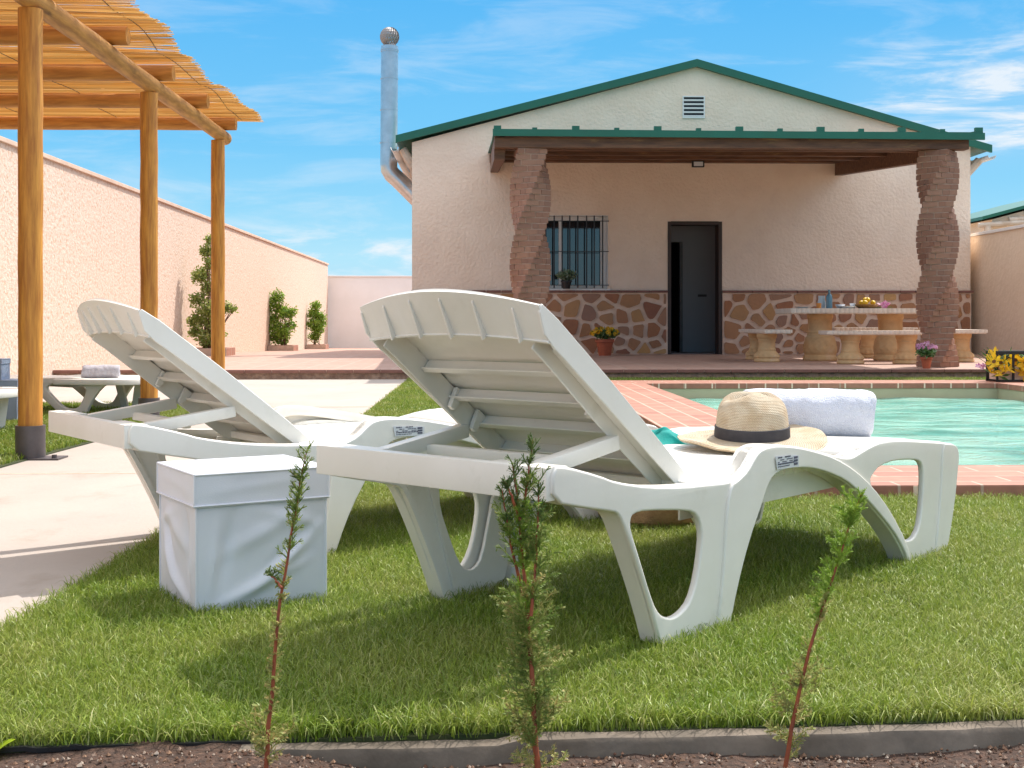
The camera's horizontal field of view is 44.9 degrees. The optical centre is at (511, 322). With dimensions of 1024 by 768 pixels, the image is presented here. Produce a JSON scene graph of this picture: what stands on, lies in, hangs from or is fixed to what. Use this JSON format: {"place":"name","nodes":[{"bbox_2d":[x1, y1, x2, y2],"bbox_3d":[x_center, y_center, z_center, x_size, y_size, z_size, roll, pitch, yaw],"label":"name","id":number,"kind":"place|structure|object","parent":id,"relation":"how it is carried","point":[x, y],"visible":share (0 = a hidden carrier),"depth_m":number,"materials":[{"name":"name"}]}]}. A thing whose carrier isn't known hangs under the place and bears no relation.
{"place":"outdoors","nodes":[
{"label":"outdoors","id":0,"kind":"place"},
{"bbox_2d":[0,416,172,467],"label":"lawn edging","id":1,"kind":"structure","parent":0,"point":[47,453],"depth_m":6.00,"materials":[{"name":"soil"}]},
{"bbox_2d":[0,387,17,429],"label":"sun lounger","id":2,"kind":"object","parent":1,"relation":"on","point":[6,393],"visible":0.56,"depth_m":7.10,"materials":[{"name":"grey plastic"}]},
{"bbox_2d":[0,379,17,420],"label":"fabric box","id":3,"kind":"object","parent":1,"relation":"on","point":[12,410],"visible":0.24,"depth_m":7.70,"materials":[{"name":"white fabric"}]},
{"bbox_2d":[0,358,10,379],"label":"fabric box","id":4,"kind":"object","parent":3,"relation":"on","point":[5,368],"visible":1,"depth_m":7.79,"materials":[{"name":"white fabric"}]},
{"bbox_2d":[10,374,139,412],"bbox_3d":[-3.411,0.330,8.640,1.937,0.635,0.700,0,0,5],"label":"sun lounger","id":5,"kind":"object","parent":1,"relation":"on","point":[88,389],"visible":0.68,"depth_m":8.31,"materials":[{"name":"grey plastic"}]},
{"bbox_2d":[81,365,119,377],"bbox_3d":[-2.811,0.337,8.477,0.253,0.096,0.106,0,0,-15],"label":"rolled towel","id":6,"kind":"object","parent":5,"relation":"on","point":[100,371],"visible":1,"depth_m":8.44,"materials":[{"name":"white fabric"}]},
{"bbox_2d":[0,400,188,464],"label":"grass","id":7,"kind":"structure","parent":1,"relation":"on","point":[54,441],"depth_m":6.67,"materials":[{"name":"green plant"}]},
{"bbox_2d":[0,379,406,630],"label":"patio","id":8,"kind":"structure","parent":0,"point":[56,530],"depth_m":4.34,"materials":[{"name":"concrete"}]},
{"bbox_2d":[0,473,136,473],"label":"patio joint","id":9,"kind":"object","parent":8,"relation":"on","point":[68,473],"depth_m":5.15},
{"bbox_2d":[0,0,262,460],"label":"pergola","id":10,"kind":"object","parent":8,"relation":"on","point":[99,78],"visible":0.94,"depth_m":7.76,"materials":[{"name":"brown wood"}]},
{"bbox_2d":[0,710,1023,767],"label":"soil","id":11,"kind":"structure","parent":0,"point":[118,760],"depth_m":1.86,"materials":[{"name":"brown soil"}]},
{"bbox_2d":[0,739,14,748],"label":"bedding plant","id":12,"kind":"object","parent":11,"relation":"on","point":[7,741],"visible":1,"depth_m":1.85,"materials":[{"name":"green plant"}]},
{"bbox_2d":[0,739,261,752],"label":"lawn edge","id":13,"kind":"object","parent":11,"relation":"on","point":[26,748],"visible":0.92,"depth_m":1.86,"materials":[{"name":"grey concrete"}]},
{"bbox_2d":[233,439,314,767],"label":"young cypress","id":14,"kind":"object","parent":11,"relation":"on","point":[278,624],"visible":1,"depth_m":1.77,"materials":[{"name":"green plant"}]},
{"bbox_2d":[489,433,572,767],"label":"young cypress","id":15,"kind":"object","parent":11,"relation":"on","point":[524,627],"visible":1,"depth_m":1.80,"materials":[{"name":"green plant"}]},
{"bbox_2d":[763,484,868,767],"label":"young cypress","id":16,"kind":"object","parent":11,"relation":"on","point":[850,515],"visible":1,"depth_m":1.85,"materials":[{"name":"green plant"}]},
{"bbox_2d":[0,481,1023,752],"bbox_3d":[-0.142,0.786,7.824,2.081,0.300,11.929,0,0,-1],"label":"lawn ground","id":17,"kind":"structure","parent":0,"point":[436,737],"depth_m":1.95,"materials":[{"name":"green plant"}]},
{"bbox_2d":[156,455,330,614],"bbox_3d":[-0.621,0.478,2.852,0.329,0.313,0.298,0,0,-30],"label":"fabric box","id":18,"kind":"object","parent":17,"relation":"on","point":[224,530],"visible":0.88,"depth_m":2.74,"materials":[{"name":"white fabric"}]},
{"bbox_2d":[48,298,657,553],"bbox_3d":[-0.399,0.289,3.825,1.833,0.706,0.648,0,0,-37],"label":"sun lounger","id":19,"kind":"object","parent":17,"relation":"on","point":[240,419],"visible":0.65,"depth_m":3.39,"materials":[{"name":"white plastic"}]},
{"bbox_2d":[0,683,1023,746],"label":"grass","id":20,"kind":"structure","parent":17,"relation":"on","point":[300,732],"depth_m":1.93,"materials":[{"name":"green plant"}]},
{"bbox_2d":[238,720,1023,767],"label":"curb","id":21,"kind":"structure","parent":17,"relation":"on","point":[861,741],"depth_m":1.90,"materials":[{"name":"concrete"}]},
{"bbox_2d":[317,289,958,646],"bbox_3d":[0.436,0.289,3.026,0.648,0.706,1.833,0,0,41],"label":"sun lounger","id":22,"kind":"object","parent":17,"relation":"on","point":[497,378],"visible":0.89,"depth_m":2.55,"materials":[{"name":"white plastic"}]},
{"bbox_2d":[651,427,687,444],"bbox_3d":[0.399,0.320,3.376,0.184,0.072,0.144,0,0,-1],"label":"teal cloth","id":23,"kind":"object","parent":22,"relation":"on","point":[664,435],"visible":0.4,"depth_m":3.35,"materials":[{"name":"teal fabric"}]},
{"bbox_2d":[677,391,827,452],"bbox_3d":[0.621,0.248,3.206,0.384,0.140,0.366,-1,6,-1],"label":"straw hat","id":24,"kind":"object","parent":22,"relation":"on","point":[743,418],"visible":0.97,"depth_m":3.14,"materials":[{"name":"beige wicker"}]},
{"bbox_2d":[744,388,876,436],"bbox_3d":[0.813,0.251,3.400,0.350,0.141,0.150,0,0,1],"label":"rolled towel","id":25,"kind":"object","parent":22,"relation":"on","point":[835,412],"visible":0.69,"depth_m":3.33,"materials":[{"name":"white fabric"}]},
{"bbox_2d":[598,510,693,528],"bbox_3d":[0.454,0.487,3.930,0.370,0.286,0.373,0,0,-1],"label":"basket","id":26,"kind":"object","parent":17,"relation":"on","point":[666,517],"visible":0.04,"depth_m":3.76,"materials":[{"name":"brown wicker"}]},
{"bbox_2d":[0,0,1023,275],"label":"sky","id":27,"kind":"structure","parent":0,"point":[307,178],"materials":[{"name":"blue"}]},
{"bbox_2d":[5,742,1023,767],"bbox_3d":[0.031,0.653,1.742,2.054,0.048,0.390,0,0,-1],"label":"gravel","id":28,"kind":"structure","parent":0,"point":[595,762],"depth_m":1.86,"materials":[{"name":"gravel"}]},
{"bbox_2d":[58,348,985,372],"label":"terrace","id":29,"kind":"structure","parent":0,"point":[345,359],"depth_m":16.23,"materials":[{"name":"tile"}]},
{"bbox_2d":[195,347,234,355],"bbox_3d":[-4.798,0.615,19.683,0.670,0.420,0.700,0,0,-1],"label":"planter","id":30,"kind":"object","parent":29,"relation":"on","point":[229,351],"visible":0.17,"depth_m":19.34,"materials":[{"name":"brick"}]},
{"bbox_2d":[186,233,238,347],"bbox_3d":[-4.747,-0.485,19.642,0.837,1.890,0.454,0,0,-1],"label":"shrub","id":31,"kind":"object","parent":30,"relation":"in","point":[201,274],"visible":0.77,"depth_m":19.61,"materials":[{"name":"green plant"}]},
{"bbox_2d":[267,345,297,350],"bbox_3d":[-5.120,0.720,27.727,0.575,0.420,0.700,0,0,-1],"label":"planter","id":32,"kind":"object","parent":29,"relation":"on","point":[282,347],"visible":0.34,"depth_m":27.38,"materials":[{"name":"brick"}]},
{"bbox_2d":[269,287,298,344],"bbox_3d":[-5.152,-0.112,27.703,0.822,1.346,0.478,0,0,-1],"label":"shrub","id":33,"kind":"object","parent":32,"relation":"in","point":[278,333],"visible":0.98,"depth_m":27.66,"materials":[{"name":"green plant"}]},
{"bbox_2d":[306,344,328,348],"bbox_3d":[-5.294,0.811,33.725,0.535,0.420,0.700,0,0,-1],"label":"planter","id":34,"kind":"object","parent":29,"relation":"on","point":[317,346],"visible":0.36,"depth_m":33.38,"materials":[{"name":"brick"}]},
{"bbox_2d":[306,300,326,344],"bbox_3d":[-5.306,0.002,33.653,0.613,1.235,0.502,0,0,-1],"label":"shrub","id":35,"kind":"object","parent":34,"relation":"in","point":[317,319],"visible":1,"depth_m":33.62,"materials":[{"name":"green plant"}]},
{"bbox_2d":[328,276,411,347],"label":"garden wall","id":36,"kind":"structure","parent":29,"relation":"on","point":[348,296],"depth_m":38.48,"materials":[{"name":"white paint"}]},
{"bbox_2d":[53,372,985,378],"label":"terrace kerb","id":37,"kind":"structure","parent":29,"relation":"attached to","point":[609,375],"depth_m":13.84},
{"bbox_2d":[53,369,985,372],"bbox_3d":[1.424,0.543,13.830,12.960,0.034,0.057,0,0,-1],"label":"terrace edge","id":38,"kind":"object","parent":37,"relation":"on","point":[637,371],"visible":0.58,"depth_m":13.82,"materials":[{"name":"tile"}]},
{"bbox_2d":[590,326,620,355],"bbox_3d":[1.474,0.289,19.594,0.506,0.472,0.495,0,0,-1],"label":"flower pot","id":39,"kind":"object","parent":29,"relation":"on","point":[604,345],"visible":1,"depth_m":19.49,"materials":[{"name":"ceramic"}]},
{"bbox_2d":[380,27,995,367],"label":"house","id":40,"kind":"structure","parent":29,"relation":"on","point":[696,206],"depth_m":20.36,"materials":[{"name":"beige paint"}]},
{"bbox_2d":[555,269,577,288],"bbox_3d":[0.886,-0.724,20.200,0.349,0.348,0.346,0,0,34],"label":"herb pot","id":41,"kind":"object","parent":40,"relation":"on","point":[565,276],"visible":1,"depth_m":20.15,"materials":[{"name":"green plant"}]},
{"bbox_2d":[545,215,609,289],"bbox_3d":[0.999,-1.137,20.408,1.208,1.240,0.270,0,0,-1],"label":"window","id":42,"kind":"structure","parent":40,"relation":"in","point":[579,243],"depth_m":20.51,"materials":[{"name":"white"}]},
{"bbox_2d":[739,329,791,361],"bbox_3d":[3.435,0.310,17.019,0.454,0.430,1.664,0,0,-1],"label":"stone bench","id":43,"kind":"object","parent":29,"relation":"on","point":[762,348],"visible":1,"depth_m":16.42,"materials":[{"name":"beige stone"}]},
{"bbox_2d":[775,308,917,360],"bbox_3d":[4.651,0.168,17.076,1.864,0.715,0.914,0,0,-1],"label":"stone table","id":44,"kind":"object","parent":29,"relation":"on","point":[817,346],"visible":0.77,"depth_m":16.90,"materials":[{"name":"beige stone"}]},
{"bbox_2d":[817,296,825,307],"bbox_3d":[4.248,-0.279,17.015,0.116,0.175,0.116,0,0,-1],"label":"jug","id":45,"kind":"object","parent":44,"relation":"on","point":[821,300],"visible":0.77,"depth_m":16.97,"materials":[{"name":"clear glass"}]},
{"bbox_2d":[826,290,831,307],"bbox_3d":[4.327,-0.319,16.917,0.084,0.255,0.084,0,0,-1],"label":"bottle","id":46,"kind":"object","parent":44,"relation":"on","point":[829,300],"visible":0.87,"depth_m":16.88,"materials":[{"name":"blue glass"}]},
{"bbox_2d":[837,306,854,307],"bbox_3d":[4.550,-0.206,16.873,0.260,0.030,0.260,0,0,-1],"label":"dish","id":47,"kind":"object","parent":44,"relation":"on","point":[845,306],"visible":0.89,"depth_m":16.79,"materials":[{"name":"white ceramic"}]},
{"bbox_2d":[855,304,878,307],"bbox_3d":[4.839,-0.218,16.930,0.330,0.055,0.330,0,0,-1],"label":"fruit bowl","id":48,"kind":"object","parent":44,"relation":"on","point":[866,305],"visible":0.88,"depth_m":16.82,"materials":[{"name":"wicker"}]},
{"bbox_2d":[875,300,889,307],"bbox_3d":[5.076,-0.240,16.929,0.247,0.128,0.112,0,0,-1],"label":"cut flower","id":49,"kind":"object","parent":44,"relation":"on","point":[882,304],"visible":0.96,"depth_m":16.93,"materials":[{"name":"pink plant"}]},
{"bbox_2d":[818,331,921,363],"bbox_3d":[4.666,0.315,15.746,1.464,0.420,0.414,0,0,-1],"label":"stone bench","id":50,"kind":"object","parent":29,"relation":"on","point":[850,353],"visible":0.91,"depth_m":15.62,"materials":[{"name":"beige stone"}]},
{"bbox_2d":[832,327,917,357],"bbox_3d":[5.326,0.300,18.268,1.236,0.450,0.364,0,0,-1],"label":"stone bench","id":51,"kind":"object","parent":29,"relation":"on","point":[866,346],"visible":0.27,"depth_m":18.14,"materials":[{"name":"beige stone"}]},
{"bbox_2d":[915,341,937,368],"bbox_3d":[4.703,0.365,14.106,0.256,0.321,0.269,0,0,-1],"label":"flower pot","id":52,"kind":"object","parent":29,"relation":"on","point":[929,351],"visible":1,"depth_m":14.06,"materials":[{"name":"ceramic"}]},
{"bbox_2d":[915,329,987,361],"bbox_3d":[6.003,0.310,17.011,0.454,0.430,1.514,0,0,-1],"label":"stone bench","id":53,"kind":"object","parent":29,"relation":"on","point":[962,337],"visible":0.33,"depth_m":16.39,"materials":[{"name":"beige stone"}]},
{"bbox_2d":[970,224,1023,353],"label":"garden wall","id":54,"kind":"structure","parent":29,"relation":"on","point":[997,278],"depth_m":19.82,"materials":[{"name":"white paint"}]},
{"bbox_2d":[690,397,1023,464],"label":"water","id":55,"kind":"structure","parent":0,"point":[931,406],"depth_m":9.19,"materials":[{"name":"teal liquid"}]},
{"bbox_2d":[793,499,1023,620],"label":"lawn ground","id":56,"kind":"structure","parent":0,"point":[951,551],"depth_m":3.92,"materials":[{"name":"green plant"}]},
{"bbox_2d":[883,445,1023,464],"bbox_3d":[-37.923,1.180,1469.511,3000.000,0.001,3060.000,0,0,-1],"label":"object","id":57,"kind":"structure","parent":0,"point":[973,450],"depth_m":10.91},
{"bbox_2d":[0,136,328,374],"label":"garden wall","id":58,"kind":"structure","parent":57,"relation":"on","point":[91,234],"depth_m":15.99,"materials":[{"name":"paint"}]},
{"bbox_2d":[662,388,1023,405],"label":"pool walls","id":59,"kind":"structure","parent":57,"relation":"on","point":[974,394],"depth_m":11.91,"materials":[{"name":"tile"}]},
{"bbox_2d":[613,383,717,428],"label":"pool deck side","id":60,"kind":"structure","parent":59,"relation":"on","point":[658,408],"depth_m":8.37,"materials":[{"name":"tile"}]},
{"bbox_2d":[611,380,1023,388],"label":"pool deck","id":61,"kind":"structure","parent":59,"relation":"on","point":[744,384],"depth_m":11.91,"materials":[{"name":"tile"}]},
{"bbox_2d":[974,346,1023,381],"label":"lantern planter","id":62,"kind":"object","parent":61,"relation":"on","point":[1004,366],"visible":1,"depth_m":12.13,"materials":[{"name":"black metal"}]},
{"bbox_2d":[658,383,977,497],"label":"deck joints","id":63,"kind":"object","parent":59,"relation":"on","point":[915,490],"visible":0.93,"depth_m":11.86,"materials":[{"name":"beige concrete"}]},
{"bbox_2d":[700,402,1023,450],"bbox_3d":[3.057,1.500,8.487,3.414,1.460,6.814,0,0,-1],"label":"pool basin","id":64,"kind":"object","parent":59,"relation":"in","point":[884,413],"visible":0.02,"depth_m":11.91,"materials":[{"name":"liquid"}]},
{"bbox_2d":[780,465,1023,499],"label":"pool deck front","id":65,"kind":"structure","parent":59,"relation":"on","point":[975,479],"depth_m":4.57,"materials":[{"name":"tile"}]},
{"bbox_2d":[997,383,1023,391],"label":"pool deck","id":66,"kind":"structure","parent":59,"relation":"on","point":[1015,386],"depth_m":11.62,"materials":[{"name":"tile"}]},
{"bbox_2d":[970,201,1023,233],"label":"house","id":67,"kind":"structure","parent":57,"relation":"on","point":[1006,215],"depth_m":30.43,"materials":[{"name":"green metal"}]},
{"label":"far lawn ground","id":68,"kind":"structure","parent":0,"visible":0},
{"bbox_2d":[360,376,985,416],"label":"grass","id":69,"kind":"structure","parent":68,"relation":"on","point":[408,396],"depth_m":11.01,"materials":[{"name":"green plant"}]}
]}

